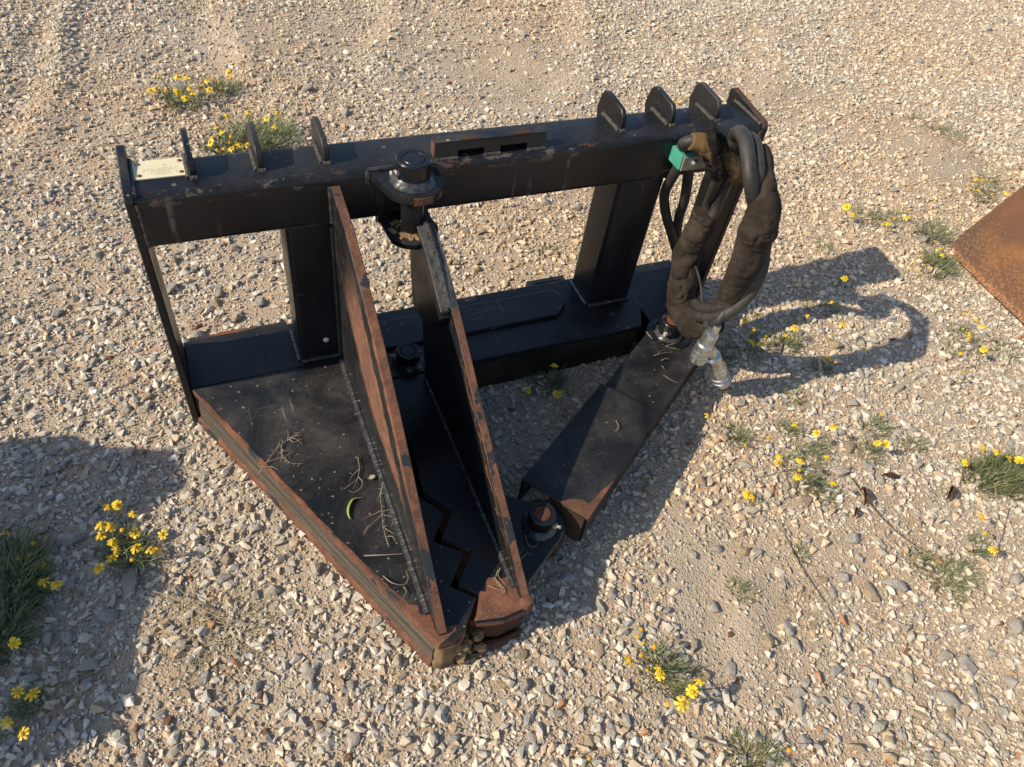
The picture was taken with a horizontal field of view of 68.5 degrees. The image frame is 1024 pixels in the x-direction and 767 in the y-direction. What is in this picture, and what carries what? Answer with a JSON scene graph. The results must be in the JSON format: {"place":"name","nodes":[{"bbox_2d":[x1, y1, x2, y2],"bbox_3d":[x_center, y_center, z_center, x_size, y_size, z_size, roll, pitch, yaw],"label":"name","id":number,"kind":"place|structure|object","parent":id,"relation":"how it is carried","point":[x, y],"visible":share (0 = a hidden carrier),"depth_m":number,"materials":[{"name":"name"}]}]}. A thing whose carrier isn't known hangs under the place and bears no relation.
{"place":"outdoors","nodes":[
{"label":"outdoors","id":0,"kind":"place"},
{"bbox_2d":[9,638,111,722],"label":"dry grass","id":1,"kind":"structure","parent":0,"point":[78,658],"depth_m":1.15,"materials":[{"name":"plant"}]},
{"bbox_2d":[133,577,286,702],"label":"dry grass","id":2,"kind":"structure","parent":0,"point":[227,624],"depth_m":1.23,"materials":[{"name":"plant"}]},
{"bbox_2d":[0,0,1023,766],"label":"ground","id":3,"kind":"structure","parent":0,"point":[94,414],"depth_m":1.63,"materials":[{"name":"beige gravel"}]},
{"bbox_2d":[0,637,25,665],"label":"wildflower","id":4,"kind":"object","parent":3,"relation":"on","point":[12,644],"visible":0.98,"depth_m":1.12,"materials":[{"name":"yellow plant"}]},
{"bbox_2d":[0,710,29,743],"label":"wildflower","id":5,"kind":"object","parent":3,"relation":"on","point":[6,722],"visible":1,"depth_m":1.04,"materials":[{"name":"yellow plant"}]},
{"bbox_2d":[0,676,55,727],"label":"wildflower","id":6,"kind":"object","parent":3,"relation":"on","point":[30,693],"visible":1,"depth_m":1.11,"materials":[{"name":"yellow plant"}]},
{"bbox_2d":[0,508,65,670],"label":"wildflower","id":7,"kind":"object","parent":3,"relation":"on","point":[17,567],"visible":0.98,"depth_m":1.22,"materials":[{"name":"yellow plant"}]},
{"bbox_2d":[84,499,167,585],"bbox_3d":[-0.670,0.269,1.278,0.157,0.083,0.125,32,52,18],"label":"wildflower","id":8,"kind":"object","parent":3,"relation":"on","point":[136,545],"visible":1,"depth_m":1.28,"materials":[{"name":"yellow plant"}]},
{"bbox_2d":[136,74,207,122],"bbox_3d":[-0.992,-0.872,2.219,0.191,0.104,0.207,10,48,0],"label":"wildflower","id":9,"kind":"object","parent":3,"relation":"on","point":[178,91],"visible":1,"depth_m":2.22,"materials":[{"name":"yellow plant"}]},
{"bbox_2d":[176,586,204,609],"bbox_3d":[-0.533,0.356,1.245,0.067,0.002,0.004,31,51,18],"label":"dead straw","id":10,"kind":"object","parent":3,"relation":"on","point":[188,597],"visible":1,"depth_m":1.25,"materials":[{"name":"beige plant"}]},
{"bbox_2d":[153,591,271,650],"bbox_3d":[-0.485,0.379,1.233,0.228,0.005,0.025,22,49,10],"label":"dead straw","id":11,"kind":"object","parent":3,"relation":"on","point":[210,613],"visible":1,"depth_m":1.23,"materials":[{"name":"beige plant"}]},
{"bbox_2d":[194,69,244,110],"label":"wildflower","id":12,"kind":"object","parent":3,"relation":"on","point":[217,86],"visible":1,"depth_m":2.31,"materials":[{"name":"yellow plant"}]},
{"bbox_2d":[190,104,305,155],"bbox_3d":[-0.732,-0.702,2.111,0.356,0.122,0.291,-13,52,-19],"label":"wildflower","id":13,"kind":"object","parent":3,"relation":"on","point":[241,137],"visible":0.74,"depth_m":2.13,"materials":[{"name":"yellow plant"}]},
{"bbox_2d":[115,82,781,668],"bbox_3d":[0.033,-0.069,1.326,1.176,0.623,0.787,-13,52,-19],"label":"tree puller","id":14,"kind":"object","parent":3,"relation":"on","point":[341,378],"visible":1,"depth_m":1.36,"materials":[{"name":"paint"}]},
{"bbox_2d":[258,430,302,473],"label":"dry sprig","id":15,"kind":"object","parent":14,"relation":"on","point":[282,451],"visible":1,"depth_m":1.35,"materials":[{"name":"brown plant"}]},
{"bbox_2d":[343,457,362,491],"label":"dry sprig","id":16,"kind":"object","parent":14,"relation":"on","point":[357,478],"visible":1,"depth_m":1.33,"materials":[{"name":"beige plant"}]},
{"bbox_2d":[347,497,362,518],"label":"green leaf","id":17,"kind":"object","parent":14,"relation":"on","point":[349,504],"visible":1,"depth_m":1.30,"materials":[{"name":"green plant"}]},
{"bbox_2d":[363,483,394,545],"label":"dry sprig","id":18,"kind":"object","parent":14,"relation":"on","point":[369,525],"visible":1,"depth_m":1.29,"materials":[{"name":"brown plant"}]},
{"bbox_2d":[364,554,395,555],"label":"dry sprig","id":19,"kind":"object","parent":14,"relation":"on","point":[379,555],"visible":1,"depth_m":1.24,"materials":[{"name":"beige plant"}]},
{"bbox_2d":[383,569,409,598],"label":"dry sprig","id":20,"kind":"object","parent":14,"relation":"on","point":[398,584],"visible":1,"depth_m":1.21,"materials":[{"name":"brown plant"}]},
{"bbox_2d":[488,569,505,595],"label":"dry sprig","id":21,"kind":"object","parent":14,"relation":"on","point":[498,584],"visible":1,"depth_m":1.23,"materials":[{"name":"brown plant"}]},
{"bbox_2d":[646,331,679,382],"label":"dry sprig","id":22,"kind":"object","parent":14,"relation":"on","point":[665,352],"visible":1,"depth_m":1.64,"materials":[{"name":"brown plant"}]},
{"bbox_2d":[518,361,572,410],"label":"wildflower","id":23,"kind":"object","parent":3,"relation":"on","point":[548,379],"visible":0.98,"depth_m":1.67,"materials":[{"name":"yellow plant"}]},
{"bbox_2d":[537,241,560,256],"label":"grass tuft","id":24,"kind":"object","parent":3,"relation":"on","point":[546,248],"visible":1,"depth_m":1.99,"materials":[{"name":"plant"}]},
{"bbox_2d":[583,752,598,766],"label":"wildflower","id":25,"kind":"object","parent":3,"relation":"on","point":[588,758],"visible":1,"depth_m":1.15,"materials":[{"name":"yellow plant"}]},
{"bbox_2d":[624,627,710,704],"bbox_3d":[0.262,0.471,1.248,0.151,0.090,0.124,26,50,14],"label":"wildflower","id":26,"kind":"object","parent":3,"relation":"on","point":[659,670],"visible":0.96,"depth_m":1.27,"materials":[{"name":"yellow plant"}]},
{"bbox_2d":[655,678,704,725],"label":"wildflower","id":27,"kind":"object","parent":3,"relation":"on","point":[691,692],"visible":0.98,"depth_m":1.19,"materials":[{"name":"yellow plant"}]},
{"bbox_2d":[674,96,688,104],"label":"wildflower","id":28,"kind":"object","parent":3,"relation":"on","point":[680,100],"visible":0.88,"depth_m":2.63,"materials":[{"name":"yellow plant"}]},
{"bbox_2d":[699,737,739,750],"bbox_3d":[0.334,0.582,1.210,0.067,0.006,0.004,16,48,5],"label":"dead straw","id":29,"kind":"object","parent":3,"relation":"on","point":[709,741],"visible":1,"depth_m":1.21,"materials":[{"name":"beige plant"}]},
{"bbox_2d":[720,338,747,370],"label":"grass tuft","id":30,"kind":"object","parent":3,"relation":"on","point":[731,348],"visible":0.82,"depth_m":1.81,"materials":[{"name":"green plant"}]},
{"bbox_2d":[699,407,770,449],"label":"wildflower","id":31,"kind":"object","parent":3,"relation":"on","point":[743,437],"visible":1,"depth_m":1.64,"materials":[{"name":"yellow plant"}]},
{"bbox_2d":[722,575,759,603],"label":"grass tuft","id":32,"kind":"object","parent":3,"relation":"on","point":[742,584],"visible":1,"depth_m":1.40,"materials":[{"name":"green plant"}]},
{"bbox_2d":[742,487,760,505],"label":"wildflower","id":33,"kind":"object","parent":3,"relation":"on","point":[746,494],"visible":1,"depth_m":1.52,"materials":[{"name":"yellow plant"}]},
{"bbox_2d":[720,725,793,766],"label":"wildflower","id":34,"kind":"object","parent":3,"relation":"on","point":[766,748],"visible":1,"depth_m":1.21,"materials":[{"name":"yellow plant"}]},
{"bbox_2d":[742,311,776,358],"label":"wildflower","id":35,"kind":"object","parent":3,"relation":"on","point":[760,344],"visible":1,"depth_m":1.83,"materials":[{"name":"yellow plant"}]},
{"bbox_2d":[769,325,807,357],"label":"wildflower","id":36,"kind":"object","parent":3,"relation":"on","point":[787,340],"visible":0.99,"depth_m":1.86,"materials":[{"name":"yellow plant"}]},
{"bbox_2d":[777,383,811,407],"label":"grass tuft","id":37,"kind":"object","parent":3,"relation":"on","point":[792,393],"visible":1,"depth_m":1.75,"materials":[{"name":"plant"}]},
{"bbox_2d":[763,435,836,498],"bbox_3d":[0.616,0.146,1.588,0.233,0.092,0.105,-26,57,-28],"label":"wildflower","id":38,"kind":"object","parent":3,"relation":"on","point":[802,461],"visible":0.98,"depth_m":1.62,"materials":[{"name":"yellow plant"}]},
{"bbox_2d":[784,540,816,567],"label":"grass tuft","id":39,"kind":"object","parent":3,"relation":"on","point":[795,553],"visible":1,"depth_m":1.47,"materials":[{"name":"plant"}]},
{"bbox_2d":[775,415,837,446],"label":"wildflower","id":40,"kind":"object","parent":3,"relation":"on","point":[794,425],"visible":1,"depth_m":1.65,"materials":[{"name":"yellow plant"}]},
{"bbox_2d":[777,518,844,649],"bbox_3d":[0.561,0.373,1.425,0.012,0.008,0.271,-7,50,-15],"label":"dead straw","id":41,"kind":"object","parent":3,"relation":"on","point":[806,578],"visible":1,"depth_m":1.43,"materials":[{"name":"beige plant"}]},
{"bbox_2d":[790,467,845,507],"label":"wildflower","id":42,"kind":"object","parent":3,"relation":"on","point":[809,479],"visible":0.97,"depth_m":1.57,"materials":[{"name":"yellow plant"}]},
{"bbox_2d":[798,293,845,340],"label":"wildflower","id":43,"kind":"object","parent":3,"relation":"on","point":[831,302],"visible":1,"depth_m":1.97,"materials":[{"name":"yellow plant"}]},
{"bbox_2d":[815,237,835,253],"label":"grass tuft","id":44,"kind":"object","parent":3,"relation":"on","point":[824,244],"visible":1,"depth_m":2.15,"materials":[{"name":"green plant"}]},
{"bbox_2d":[809,347,867,377],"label":"wildflower","id":45,"kind":"object","parent":3,"relation":"on","point":[829,363],"visible":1,"depth_m":1.81,"materials":[{"name":"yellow plant"}]},
{"bbox_2d":[835,274,851,287],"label":"wildflower","id":46,"kind":"object","parent":3,"relation":"on","point":[844,278],"visible":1,"depth_m":2.03,"materials":[{"name":"yellow plant"}]},
{"bbox_2d":[853,507,858,516],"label":"dead leaf","id":47,"kind":"object","parent":3,"relation":"on","point":[856,511],"visible":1,"depth_m":1.53,"materials":[{"name":"brown plant"}]},
{"bbox_2d":[815,413,899,470],"bbox_3d":[0.766,0.137,1.621,0.315,0.093,0.122,-32,61,-31],"label":"wildflower","id":48,"kind":"object","parent":3,"relation":"on","point":[886,433],"visible":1,"depth_m":1.67,"materials":[{"name":"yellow plant"}]},
{"bbox_2d":[861,487,870,505],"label":"dead leaf","id":49,"kind":"object","parent":3,"relation":"on","point":[867,495],"visible":1,"depth_m":1.56,"materials":[{"name":"brown plant"}]},
{"bbox_2d":[835,199,913,235],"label":"wildflower","id":50,"kind":"object","parent":3,"relation":"on","point":[844,206],"visible":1,"depth_m":2.27,"materials":[{"name":"yellow plant"}]},
{"bbox_2d":[813,426,943,455],"bbox_3d":[0.820,0.137,1.676,0.300,0.009,0.025,12,48,2],"label":"dead straw","id":51,"kind":"object","parent":3,"relation":"on","point":[870,444],"visible":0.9,"depth_m":1.68,"materials":[{"name":"beige plant"}]},
{"bbox_2d":[881,472,900,477],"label":"dead leaf","id":52,"kind":"object","parent":3,"relation":"on","point":[892,474],"visible":1,"depth_m":1.61,"materials":[{"name":"brown plant"}]},
{"bbox_2d":[849,476,945,564],"bbox_3d":[0.775,0.283,1.534,0.033,0.007,0.241,-25,57,-27],"label":"dead straw","id":53,"kind":"object","parent":3,"relation":"on","point":[886,523],"visible":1,"depth_m":1.53,"materials":[{"name":"brown plant"}]},
{"bbox_2d":[897,431,932,451],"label":"grass tuft","id":54,"kind":"object","parent":3,"relation":"on","point":[915,442],"visible":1,"depth_m":1.70,"materials":[{"name":"green plant"}]},
{"bbox_2d":[900,279,960,321],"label":"dry grass","id":55,"kind":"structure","parent":3,"relation":"on","point":[945,295],"depth_m":2.05,"materials":[{"name":"plant"}]},
{"bbox_2d":[902,246,965,280],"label":"wildflower","id":56,"kind":"object","parent":3,"relation":"on","point":[942,254],"visible":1,"depth_m":2.15,"materials":[{"name":"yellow plant"}]},
{"bbox_2d":[912,209,962,245],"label":"grass tuft","id":57,"kind":"object","parent":3,"relation":"on","point":[934,225],"visible":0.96,"depth_m":2.25,"materials":[{"name":"plant"}]},
{"bbox_2d":[904,107,970,143],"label":"grass tuft","id":58,"kind":"object","parent":3,"relation":"on","point":[940,127],"visible":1,"depth_m":2.73,"materials":[{"name":"green plant"}]},
{"bbox_2d":[901,542,982,608],"bbox_3d":[0.851,0.359,1.480,0.142,0.033,0.165,-29,59,-30],"label":"grass tuft","id":59,"kind":"object","parent":3,"relation":"on","point":[924,557],"visible":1,"depth_m":1.48,"materials":[{"name":"plant"}]},
{"bbox_2d":[946,485,956,499],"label":"dead leaf","id":60,"kind":"object","parent":3,"relation":"on","point":[952,492],"visible":1,"depth_m":1.60,"materials":[{"name":"brown plant"}]},
{"bbox_2d":[945,312,985,354],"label":"wildflower","id":61,"kind":"object","parent":3,"relation":"on","point":[966,332],"visible":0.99,"depth_m":1.96,"materials":[{"name":"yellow plant"}]},
{"bbox_2d":[939,334,1020,385],"bbox_3d":[1.184,-0.092,1.898,0.322,0.086,0.158,-13,52,-19],"label":"wildflower","id":62,"kind":"object","parent":3,"relation":"on","point":[984,348],"visible":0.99,"depth_m":1.94,"materials":[{"name":"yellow plant"}]},
{"bbox_2d":[963,512,1003,561],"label":"wildflower","id":63,"kind":"object","parent":3,"relation":"on","point":[986,550],"visible":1,"depth_m":1.51,"materials":[{"name":"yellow plant"}]},
{"bbox_2d":[965,170,1009,208],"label":"wildflower","id":64,"kind":"object","parent":3,"relation":"on","point":[986,180],"visible":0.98,"depth_m":2.46,"materials":[{"name":"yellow plant"}]},
{"bbox_2d":[954,186,1023,323],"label":"rusty blade","id":65,"kind":"object","parent":3,"relation":"on","point":[989,246],"visible":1,"depth_m":2.11,"materials":[{"name":"brown metal"}]},
{"bbox_2d":[954,444,1023,502],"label":"wildflower","id":66,"kind":"object","parent":3,"relation":"on","point":[1008,459],"visible":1,"depth_m":1.65,"materials":[{"name":"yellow plant"}]},
{"bbox_2d":[995,487,997,558],"bbox_3d":[0.984,0.281,1.525,0.008,0.098,0.119,1,49,-9],"label":"dead straw","id":67,"kind":"object","parent":3,"relation":"on","point":[997,525],"visible":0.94,"depth_m":1.53,"materials":[{"name":"brown plant"}]},
{"bbox_2d":[773,573,826,621],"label":"dry grass","id":68,"kind":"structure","parent":0,"point":[801,601],"depth_m":1.41,"materials":[{"name":"plant"}]},
{"bbox_2d":[892,720,949,766],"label":"dry grass","id":69,"kind":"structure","parent":0,"point":[912,745],"depth_m":1.25,"materials":[{"name":"plant"}]},
{"bbox_2d":[924,477,990,524],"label":"dry grass","id":70,"kind":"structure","parent":0,"point":[955,498],"depth_m":1.61,"materials":[{"name":"plant"}]},
{"bbox_2d":[931,126,993,170],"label":"dry grass","id":71,"kind":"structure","parent":0,"point":[963,152],"depth_m":2.63,"materials":[{"name":"plant"}]}
]}

